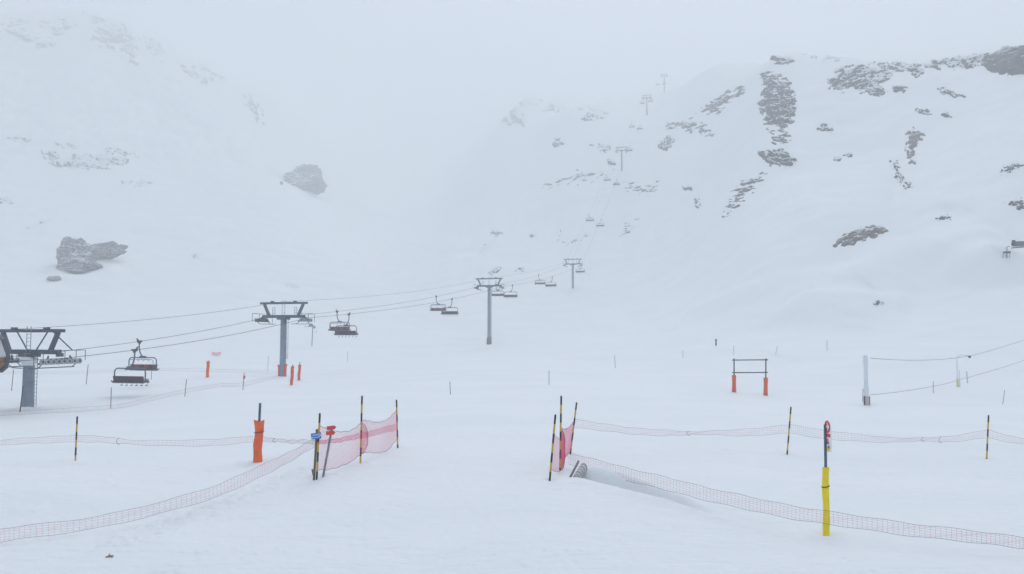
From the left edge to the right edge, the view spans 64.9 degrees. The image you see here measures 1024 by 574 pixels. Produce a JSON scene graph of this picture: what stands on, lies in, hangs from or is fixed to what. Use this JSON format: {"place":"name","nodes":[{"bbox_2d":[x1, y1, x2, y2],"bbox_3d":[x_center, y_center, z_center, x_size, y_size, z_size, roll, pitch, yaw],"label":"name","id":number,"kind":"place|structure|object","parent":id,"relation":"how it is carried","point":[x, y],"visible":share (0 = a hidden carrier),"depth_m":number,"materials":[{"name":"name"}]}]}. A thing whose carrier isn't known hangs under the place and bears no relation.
{"place":"outdoors","nodes":[
{"label":"outdoors","id":0,"kind":"place"},
{"bbox_2d":[0,8,1023,573],"bbox_3d":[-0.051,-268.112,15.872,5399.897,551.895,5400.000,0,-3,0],"label":"snow ground","id":1,"kind":"structure","parent":0,"point":[650,308],"depth_m":152.79,"materials":[{"name":"snow"}]},
{"bbox_2d":[0,335,9,372],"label":"lift station","id":2,"kind":"object","parent":1,"relation":"on","point":[4,353],"visible":1,"depth_m":58.85,"materials":[{"name":"paint"}]},
{"bbox_2d":[5,93,648,329],"bbox_3d":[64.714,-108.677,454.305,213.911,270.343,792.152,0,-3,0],"label":"signal cable","id":3,"kind":"object","parent":2,"relation":"attached to","point":[272,303],"visible":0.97,"depth_m":92.27,"materials":[{"name":"metal"}]},
{"bbox_2d":[0,194,15,203],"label":"rock outcrop","id":4,"kind":"object","parent":1,"relation":"on","point":[4,200],"visible":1,"depth_m":448.77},
{"bbox_2d":[7,134,30,142],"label":"rock outcrop","id":5,"kind":"object","parent":1,"relation":"on","point":[17,137],"visible":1,"depth_m":626.41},
{"bbox_2d":[0,17,58,48],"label":"rock outcrop","id":6,"kind":"object","parent":1,"relation":"on","point":[28,38],"visible":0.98,"depth_m":980.92,"materials":[{"name":"stone"}]},
{"bbox_2d":[0,326,85,406],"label":"lift pylon","id":7,"kind":"object","parent":1,"relation":"on","point":[28,381],"visible":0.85,"depth_m":63.89,"materials":[{"name":"metal"}]},
{"bbox_2d":[10,84,655,356],"bbox_3d":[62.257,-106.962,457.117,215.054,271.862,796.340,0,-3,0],"label":"haul rope","id":8,"kind":"object","parent":7,"relation":"attached to","point":[316,313],"visible":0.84,"depth_m":98.98,"materials":[{"name":"metal"}]},
{"bbox_2d":[125,338,158,370],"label":"lift chair","id":9,"kind":"object","parent":8,"relation":"hanging from","point":[149,367],"visible":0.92,"depth_m":80.48,"materials":[{"name":"paint"}]},
{"bbox_2d":[328,309,350,330],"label":"lift chair","id":10,"kind":"object","parent":8,"relation":"hanging from","point":[347,328],"visible":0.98,"depth_m":121.31,"materials":[{"name":"paint"}]},
{"bbox_2d":[430,295,445,310],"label":"lift chair","id":11,"kind":"object","parent":8,"relation":"hanging from","point":[437,309],"visible":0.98,"depth_m":162.64,"materials":[{"name":"paint"}]},
{"bbox_2d":[2,81,673,361],"bbox_3d":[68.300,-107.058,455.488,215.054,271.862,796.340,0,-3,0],"label":"haul rope","id":12,"kind":"object","parent":7,"relation":"attached to","point":[266,327],"visible":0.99,"depth_m":84.67,"materials":[{"name":"metal"}]},
{"bbox_2d":[111,346,149,385],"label":"lift chair","id":13,"kind":"object","parent":12,"relation":"hanging from","point":[130,379],"visible":1,"depth_m":71.15,"materials":[{"name":"paint"}]},
{"bbox_2d":[334,312,358,336],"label":"lift chair","id":14,"kind":"object","parent":12,"relation":"hanging from","point":[342,333],"visible":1,"depth_m":111.42,"materials":[{"name":"paint"}]},
{"bbox_2d":[440,298,458,315],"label":"lift chair","id":15,"kind":"object","parent":12,"relation":"hanging from","point":[448,312],"visible":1,"depth_m":152.97,"materials":[{"name":"paint"}]},
{"bbox_2d":[47,275,61,280],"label":"boulder","id":16,"kind":"object","parent":1,"relation":"on","point":[53,278],"visible":1,"depth_m":274.21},
{"bbox_2d":[37,17,77,35],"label":"rock outcrop","id":17,"kind":"object","parent":1,"relation":"on","point":[65,26],"visible":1,"depth_m":1016.83,"materials":[{"name":"stone"}]},
{"bbox_2d":[41,149,77,169],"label":"rock outcrop","id":18,"kind":"object","parent":1,"relation":"on","point":[56,159],"visible":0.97,"depth_m":562.39,"materials":[{"name":"stone"}]},
{"bbox_2d":[55,143,79,148],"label":"rock outcrop","id":19,"kind":"object","parent":1,"relation":"on","point":[72,146],"visible":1,"depth_m":610.15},
{"bbox_2d":[74,416,77,460],"bbox_3d":[-15.827,5.678,29.209,0.060,1.948,0.057,1,-3,0],"label":"piste pole","id":20,"kind":"object","parent":1,"relation":"on","point":[76,438],"visible":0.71,"depth_m":29.20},
{"bbox_2d":[4,435,76,444],"bbox_3d":[-17.886,5.575,29.207,4.219,0.432,0.041,0,-3,1],"label":"safety net","id":21,"kind":"object","parent":20,"relation":"attached to","point":[41,439],"visible":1,"depth_m":29.21,"materials":[{"name":"plastic"}]},
{"bbox_2d":[56,236,99,263],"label":"boulder","id":22,"kind":"object","parent":1,"relation":"on","point":[72,248],"visible":0.69,"depth_m":293.90,"materials":[{"name":"stone"}]},
{"bbox_2d":[54,258,102,272],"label":"boulder","id":23,"kind":"object","parent":1,"relation":"on","point":[76,265],"visible":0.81,"depth_m":287.91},
{"bbox_2d":[81,10,107,23],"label":"rock outcrop","id":24,"kind":"object","parent":1,"relation":"on","point":[95,18],"visible":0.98,"depth_m":1062.67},
{"bbox_2d":[71,149,128,170],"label":"rock outcrop","id":25,"kind":"object","parent":1,"relation":"on","point":[90,161],"visible":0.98,"depth_m":575.06,"materials":[{"name":"stone"}]},
{"bbox_2d":[93,241,127,259],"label":"boulder","id":26,"kind":"object","parent":1,"relation":"on","point":[110,250],"visible":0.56,"depth_m":314.71,"materials":[{"name":"stone"}]},
{"bbox_2d":[91,23,140,65],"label":"rock outcrop","id":27,"kind":"object","parent":1,"relation":"on","point":[116,35],"visible":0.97,"depth_m":1007.65,"materials":[{"name":"stone"}]},
{"bbox_2d":[105,147,139,157],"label":"rock outcrop","id":28,"kind":"object","parent":1,"relation":"on","point":[123,152],"visible":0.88,"depth_m":613.78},
{"bbox_2d":[121,177,152,186],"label":"rock outcrop","id":29,"kind":"object","parent":1,"relation":"on","point":[143,182],"visible":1,"depth_m":521.70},
{"bbox_2d":[138,35,166,61],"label":"rock outcrop","id":30,"kind":"object","parent":1,"relation":"on","point":[149,43],"visible":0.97,"depth_m":1058.16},
{"bbox_2d":[36,368,276,373],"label":"safety net","id":31,"kind":"object","parent":1,"relation":"on","point":[124,371],"visible":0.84,"depth_m":122.73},
{"bbox_2d":[180,64,213,87],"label":"rock outcrop","id":32,"kind":"object","parent":1,"relation":"on","point":[195,74],"visible":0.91,"depth_m":976.06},
{"bbox_2d":[180,54,227,84],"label":"rock outcrop","id":33,"kind":"object","parent":1,"relation":"on","point":[217,76],"visible":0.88,"depth_m":1097.18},
{"bbox_2d":[206,360,209,377],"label":"padded post","id":34,"kind":"object","parent":1,"relation":"on","point":[207,368],"visible":0.98,"depth_m":88.39,"materials":[{"name":"orange rubber"}]},
{"bbox_2d":[4,374,282,414],"bbox_3d":[-29.571,9.700,75.681,6.675,1.216,40.249,-1,-4,16],"label":"safety net","id":35,"kind":"object","parent":34,"relation":"attached to","point":[137,400],"visible":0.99,"depth_m":64.81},
{"bbox_2d":[236,89,268,124],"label":"rock outcrop","id":36,"kind":"object","parent":1,"relation":"on","point":[252,106],"visible":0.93,"depth_m":975.48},
{"bbox_2d":[253,403,264,462],"bbox_3d":[-9.107,5.376,28.953,0.380,2.382,0.400,0,-3,0],"label":"padded post","id":37,"kind":"object","parent":1,"relation":"on","point":[258,440],"visible":0.97,"depth_m":28.81,"materials":[{"name":"orange rubber"}]},
{"bbox_2d":[76,435,252,445],"bbox_3d":[-12.500,5.580,29.188,6.587,0.408,0.097,0,-3,0],"label":"safety net","id":38,"kind":"object","parent":37,"relation":"attached to","point":[138,441],"visible":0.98,"depth_m":29.21,"materials":[{"name":"plastic"}]},
{"bbox_2d":[262,436,313,443],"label":"safety net","id":39,"kind":"object","parent":37,"relation":"attached to","point":[287,440],"visible":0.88,"depth_m":27.07,"materials":[{"name":"plastic"}]},
{"bbox_2d":[252,301,314,376],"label":"lift pylon","id":40,"kind":"object","parent":1,"relation":"on","point":[282,367],"visible":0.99,"depth_m":100.62,"materials":[{"name":"metal"}]},
{"bbox_2d":[290,365,293,384],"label":"padded post","id":41,"kind":"object","parent":1,"relation":"on","point":[292,375],"visible":0.96,"depth_m":78.74,"materials":[{"name":"orange rubber"}]},
{"bbox_2d":[284,164,327,194],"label":"boulder","id":42,"kind":"object","parent":1,"relation":"on","point":[308,177],"visible":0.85,"depth_m":645.33,"materials":[{"name":"stone"}]},
{"bbox_2d":[304,323,316,345],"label":"weather mast","id":43,"kind":"object","parent":1,"relation":"on","point":[311,325],"visible":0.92,"depth_m":178.34,"materials":[{"name":"metal"}]},
{"bbox_2d":[311,429,320,479],"bbox_3d":[-5.715,5.036,23.436,0.301,1.770,0.128,1,-3,-14],"label":"direction sign","id":44,"kind":"object","parent":1,"relation":"on","point":[316,436],"visible":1,"depth_m":23.42,"materials":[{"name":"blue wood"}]},
{"bbox_2d":[0,440,313,542],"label":"safety net","id":45,"kind":"object","parent":44,"relation":"attached to","point":[159,502],"visible":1,"depth_m":19.35,"materials":[{"name":"plastic"}]},
{"bbox_2d":[316,413,320,479],"bbox_3d":[-5.654,4.816,23.444,0.060,2.265,0.057,2,-3,0],"label":"piste pole","id":46,"kind":"object","parent":1,"relation":"on","point":[319,421],"visible":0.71,"depth_m":23.43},
{"bbox_2d":[318,423,360,469],"bbox_3d":[-5.247,4.823,24.904,0.091,1.408,3.030,-1,-3,14],"label":"safety net","id":47,"kind":"object","parent":46,"relation":"attached to","point":[357,445],"visible":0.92,"depth_m":24.66,"materials":[{"name":"plastic"}]},
{"bbox_2d":[322,425,335,476],"bbox_3d":[-5.351,4.878,23.477,0.441,1.672,0.109,0,-3,0],"label":"arrow sign","id":48,"kind":"object","parent":1,"relation":"on","point":[331,432],"visible":0.85,"depth_m":23.47,"materials":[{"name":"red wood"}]},
{"bbox_2d":[360,396,362,462],"bbox_3d":[-4.936,4.837,26.317,0.060,2.542,0.057,1,-3,0],"label":"piste pole","id":49,"kind":"object","parent":1,"relation":"on","point":[361,426],"visible":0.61,"depth_m":26.31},
{"bbox_2d":[318,423,396,443],"bbox_3d":[-4.854,4.906,26.718,0.241,0.505,6.923,-1,-3,11],"label":"safety net","id":50,"kind":"object","parent":49,"relation":"attached to","point":[345,439],"visible":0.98,"depth_m":26.08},
{"bbox_2d":[362,410,397,452],"bbox_3d":[-4.543,5.119,28.281,0.192,1.349,4.033,-1,-3,9],"label":"safety net","id":51,"kind":"object","parent":49,"relation":"attached to","point":[379,434],"visible":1,"depth_m":28.02,"materials":[{"name":"plastic"}]},
{"bbox_2d":[362,424,367,452],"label":"safety net","id":52,"kind":"object","parent":51,"relation":"attached to","point":[365,430],"visible":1,"depth_m":26.55,"materials":[{"name":"plastic"}]},
{"bbox_2d":[396,400,398,447],"bbox_3d":[-4.310,5.312,30.217,0.060,2.150,0.057,-2,-3,0],"label":"piste pole","id":53,"kind":"object","parent":1,"relation":"on","point":[397,423],"visible":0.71,"depth_m":30.21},
{"bbox_2d":[474,277,504,343],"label":"lift pylon","id":54,"kind":"object","parent":1,"relation":"on","point":[489,322],"visible":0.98,"depth_m":187.40,"materials":[{"name":"metal"}]},
{"bbox_2d":[489,266,500,275],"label":"boulder","id":55,"kind":"object","parent":1,"relation":"on","point":[496,269],"visible":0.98,"depth_m":325.29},
{"bbox_2d":[491,230,503,236],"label":"rock outcrop","id":56,"kind":"object","parent":1,"relation":"on","point":[497,233],"visible":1,"depth_m":405.28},
{"bbox_2d":[502,107,526,126],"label":"rock outcrop","id":57,"kind":"object","parent":1,"relation":"on","point":[515,117],"visible":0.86,"depth_m":968.10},
{"bbox_2d":[549,414,555,480],"bbox_3d":[1.179,4.905,23.705,0.060,2.293,0.057,5,-3,0],"label":"piste pole","id":58,"kind":"object","parent":1,"relation":"on","point":[553,436],"visible":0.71,"depth_m":23.69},
{"bbox_2d":[542,103,565,112],"bbox_3d":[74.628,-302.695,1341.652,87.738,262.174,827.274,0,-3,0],"label":"rock outcrop","id":59,"kind":"object","parent":1,"relation":"on","point":[549,106],"visible":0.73,"depth_m":1075.11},
{"bbox_2d":[552,138,564,147],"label":"boulder","id":60,"kind":"object","parent":1,"relation":"on","point":[557,143],"visible":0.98,"depth_m":553.87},
{"bbox_2d":[559,396,561,470],"bbox_3d":[1.525,4.768,25.300,0.060,2.678,0.057,1,-3,0],"label":"piste pole","id":61,"kind":"object","parent":1,"relation":"on","point":[560,428],"visible":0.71,"depth_m":25.30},
{"bbox_2d":[552,435,560,471],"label":"safety net","id":62,"kind":"object","parent":61,"relation":"attached to","point":[559,439],"visible":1,"depth_m":24.61,"materials":[{"name":"plastic"}]},
{"bbox_2d":[561,430,564,469],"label":"safety net","id":63,"kind":"object","parent":61,"relation":"attached to","point":[562,445],"visible":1,"depth_m":25.41,"materials":[{"name":"plastic"}]},
{"bbox_2d":[561,422,572,467],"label":"safety net","id":64,"kind":"object","parent":61,"relation":"attached to","point":[569,442],"visible":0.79,"depth_m":27.69,"materials":[{"name":"plastic"}]},
{"bbox_2d":[562,258,581,288],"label":"lift pylon","id":65,"kind":"object","parent":1,"relation":"on","point":[573,263],"visible":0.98,"depth_m":288.83,"materials":[{"name":"metal"}]},
{"bbox_2d":[570,402,576,453],"bbox_3d":[2.218,5.320,29.310,0.060,2.249,0.057,7,-3,0],"label":"piste pole","id":66,"kind":"object","parent":1,"relation":"on","point":[573,426],"visible":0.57,"depth_m":29.30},
{"bbox_2d":[575,419,787,435],"bbox_3d":[6.430,5.310,30.453,8.678,0.845,0.986,1,-4,-15],"label":"safety net","id":67,"kind":"object","parent":66,"relation":"attached to","point":[681,431],"visible":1,"depth_m":30.62,"materials":[{"name":"plastic"}]},
{"bbox_2d":[544,169,614,187],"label":"rock outcrop","id":68,"kind":"object","parent":1,"relation":"on","point":[581,174],"visible":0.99,"depth_m":441.04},
{"bbox_2d":[573,463,587,477],"bbox_3d":[2.040,5.564,24.125,0.249,0.519,0.726,-2,-4,30],"label":"ribbed drum","id":69,"kind":"object","parent":1,"relation":"on","point":[581,470],"visible":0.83,"depth_m":24.10,"materials":[{"name":"plastic"}]},
{"bbox_2d":[581,112,606,123],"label":"rock outcrop","id":70,"kind":"object","parent":1,"relation":"on","point":[587,116],"visible":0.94,"depth_m":590.95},
{"bbox_2d":[579,104,608,114],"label":"rock outcrop","id":71,"kind":"object","parent":1,"relation":"on","point":[600,111],"visible":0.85,"depth_m":613.99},
{"bbox_2d":[589,143,611,152],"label":"rock outcrop","id":72,"kind":"object","parent":1,"relation":"on","point":[606,147],"visible":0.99,"depth_m":481.61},
{"bbox_2d":[615,147,628,170],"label":"lift pylon","id":73,"kind":"object","parent":1,"relation":"on","point":[625,150],"visible":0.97,"depth_m":428.50,"materials":[{"name":"metal"}]},
{"bbox_2d":[618,218,639,240],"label":"rock outcrop","id":74,"kind":"object","parent":1,"relation":"on","point":[628,231],"visible":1,"depth_m":358.82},
{"bbox_2d":[614,180,660,195],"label":"rock outcrop","id":75,"kind":"object","parent":1,"relation":"on","point":[652,189],"visible":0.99,"depth_m":397.91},
{"bbox_2d":[658,135,674,150],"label":"boulder","id":76,"kind":"object","parent":1,"relation":"on","point":[666,143],"visible":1,"depth_m":448.60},
{"bbox_2d":[658,117,714,136],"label":"rock outcrop","id":77,"kind":"object","parent":1,"relation":"on","point":[688,125],"visible":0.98,"depth_m":456.09,"materials":[{"name":"stone"}]},
{"bbox_2d":[695,85,744,114],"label":"rock outcrop","id":78,"kind":"object","parent":1,"relation":"on","point":[718,103],"visible":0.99,"depth_m":443.15,"materials":[{"name":"stone"}]},
{"bbox_2d":[722,172,767,217],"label":"rock outcrop","id":79,"kind":"object","parent":1,"relation":"on","point":[744,189],"visible":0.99,"depth_m":265.99,"materials":[{"name":"stone"}]},
{"bbox_2d":[732,358,767,395],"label":"frame stand","id":80,"kind":"object","parent":1,"relation":"on","point":[765,391],"visible":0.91,"depth_m":70.59,"materials":[{"name":"metal"}]},
{"bbox_2d":[757,71,796,129],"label":"rock outcrop","id":81,"kind":"object","parent":1,"relation":"on","point":[778,101],"visible":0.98,"depth_m":328.96,"materials":[{"name":"stone"}]},
{"bbox_2d":[757,148,796,165],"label":"rock outcrop","id":82,"kind":"object","parent":1,"relation":"on","point":[782,157],"visible":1,"depth_m":266.13,"materials":[{"name":"stone"}]},
{"bbox_2d":[766,127,790,144],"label":"rock outcrop","id":83,"kind":"object","parent":1,"relation":"on","point":[782,139],"visible":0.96,"depth_m":285.63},
{"bbox_2d":[769,55,794,64],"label":"rock outcrop","id":84,"kind":"object","parent":1,"relation":"on","point":[779,60],"visible":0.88,"depth_m":379.81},
{"bbox_2d":[786,407,791,454],"bbox_3d":[10.699,5.723,31.107,0.060,2.186,0.057,6,-3,0],"label":"piste pole","id":85,"kind":"object","parent":1,"relation":"on","point":[789,430],"visible":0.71,"depth_m":31.09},
{"bbox_2d":[791,425,986,442],"bbox_3d":[14.741,5.728,31.376,8.054,0.786,0.388,0,-3,-7],"label":"safety net","id":86,"kind":"object","parent":85,"relation":"attached to","point":[875,436],"visible":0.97,"depth_m":31.12,"materials":[{"name":"plastic"}]},
{"bbox_2d":[569,452,1022,548],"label":"safety net","id":87,"kind":"object","parent":1,"relation":"on","point":[808,510],"visible":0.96,"depth_m":18.55,"materials":[{"name":"plastic"}]},
{"bbox_2d":[803,54,842,60],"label":"rock outcrop","id":88,"kind":"object","parent":1,"relation":"on","point":[827,57],"visible":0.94,"depth_m":371.11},
{"bbox_2d":[816,123,832,131],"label":"rock outcrop","id":89,"kind":"object","parent":1,"relation":"on","point":[823,127],"visible":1,"depth_m":280.83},
{"bbox_2d":[821,424,829,535],"bbox_3d":[7.493,4.759,19.224,0.191,2.918,0.198,0,-3,0],"label":"padded post","id":90,"kind":"object","parent":1,"relation":"on","point":[825,490],"visible":0.94,"depth_m":19.16,"materials":[{"name":"yellow rubber"}]},
{"bbox_2d":[825,420,831,451],"bbox_3d":[7.545,3.563,19.214,0.031,0.746,0.300,0,-3,-4],"label":"narrow sign","id":91,"kind":"object","parent":90,"relation":"attached to","point":[828,434],"visible":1,"depth_m":19.15,"materials":[{"name":"white paint"}]},
{"bbox_2d":[833,153,852,161],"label":"rock outcrop","id":92,"kind":"object","parent":1,"relation":"on","point":[837,158],"visible":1,"depth_m":252.97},
{"bbox_2d":[833,224,887,246],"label":"rock outcrop","id":93,"kind":"object","parent":1,"relation":"on","point":[864,233],"visible":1,"depth_m":179.85,"materials":[{"name":"stone"}]},
{"bbox_2d":[827,61,896,93],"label":"rock outcrop","id":94,"kind":"object","parent":1,"relation":"on","point":[862,79],"visible":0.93,"depth_m":327.83,"materials":[{"name":"stone"}]},
{"bbox_2d":[862,355,869,404],"bbox_3d":[26.706,7.158,60.811,0.525,3.967,0.300,0,-3,0],"label":"tow mast","id":95,"kind":"object","parent":1,"relation":"on","point":[866,397],"visible":0.91,"depth_m":60.72,"materials":[{"name":"metal"}]},
{"bbox_2d":[871,361,1021,394],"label":"tow rope","id":96,"kind":"object","parent":95,"relation":"attached to","point":[937,385],"visible":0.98,"depth_m":75.01,"materials":[{"name":"fabric"}]},
{"bbox_2d":[868,86,887,96],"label":"rock outcrop","id":97,"kind":"object","parent":1,"relation":"on","point":[876,91],"visible":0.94,"depth_m":305.62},
{"bbox_2d":[892,84,908,92],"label":"rock outcrop","id":98,"kind":"object","parent":1,"relation":"on","point":[897,88],"visible":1,"depth_m":298.80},
{"bbox_2d":[878,61,923,77],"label":"rock outcrop","id":99,"kind":"object","parent":1,"relation":"on","point":[915,69],"visible":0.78,"depth_m":327.04,"materials":[{"name":"stone"}]},
{"bbox_2d":[889,160,912,188],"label":"rock outcrop","id":100,"kind":"object","parent":1,"relation":"on","point":[901,177],"visible":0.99,"depth_m":220.32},
{"bbox_2d":[904,127,925,167],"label":"rock outcrop","id":101,"kind":"object","parent":1,"relation":"on","point":[914,136],"visible":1,"depth_m":249.30,"materials":[{"name":"stone"}]},
{"bbox_2d":[915,108,931,114],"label":"rock outcrop","id":102,"kind":"object","parent":1,"relation":"on","point":[922,111],"visible":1,"depth_m":269.85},
{"bbox_2d":[935,214,951,219],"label":"rock outcrop","id":103,"kind":"object","parent":1,"relation":"on","point":[942,217],"visible":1,"depth_m":178.80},
{"bbox_2d":[937,87,965,97],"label":"rock outcrop","id":104,"kind":"object","parent":1,"relation":"on","point":[953,94],"visible":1,"depth_m":274.86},
{"bbox_2d":[924,51,993,69],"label":"rock outcrop","id":105,"kind":"object","parent":1,"relation":"on","point":[968,62],"visible":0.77,"depth_m":310.36,"materials":[{"name":"stone"}]},
{"bbox_2d":[956,354,970,386],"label":"tow mast","id":106,"kind":"object","parent":1,"relation":"on","point":[958,380],"visible":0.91,"depth_m":79.27,"materials":[{"name":"metal"}]},
{"bbox_2d":[986,415,988,458],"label":"piste pole","id":107,"kind":"object","parent":1,"relation":"on","point":[987,438],"visible":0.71,"depth_m":31.67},
{"bbox_2d":[982,45,1023,75],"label":"rock outcrop","id":108,"kind":"object","parent":1,"relation":"on","point":[1009,60],"visible":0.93,"depth_m":273.20,"materials":[{"name":"stone"}]},
{"bbox_2d":[1000,163,1023,176],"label":"rock outcrop","id":109,"kind":"object","parent":1,"relation":"on","point":[1012,165],"visible":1,"depth_m":190.89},
{"bbox_2d":[1003,240,1023,257],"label":"snow gun","id":110,"kind":"object","parent":1,"relation":"on","point":[1016,243],"visible":1,"depth_m":149.94,"materials":[{"name":"grey metal"}]},
{"bbox_2d":[1003,197,1023,209],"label":"rock outcrop","id":111,"kind":"object","parent":1,"relation":"on","point":[1020,206],"visible":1,"depth_m":172.81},
{"bbox_2d":[0,0,1023,174],"label":"sky","id":112,"kind":"structure","parent":0,"point":[396,87],"materials":[{"name":"white"}]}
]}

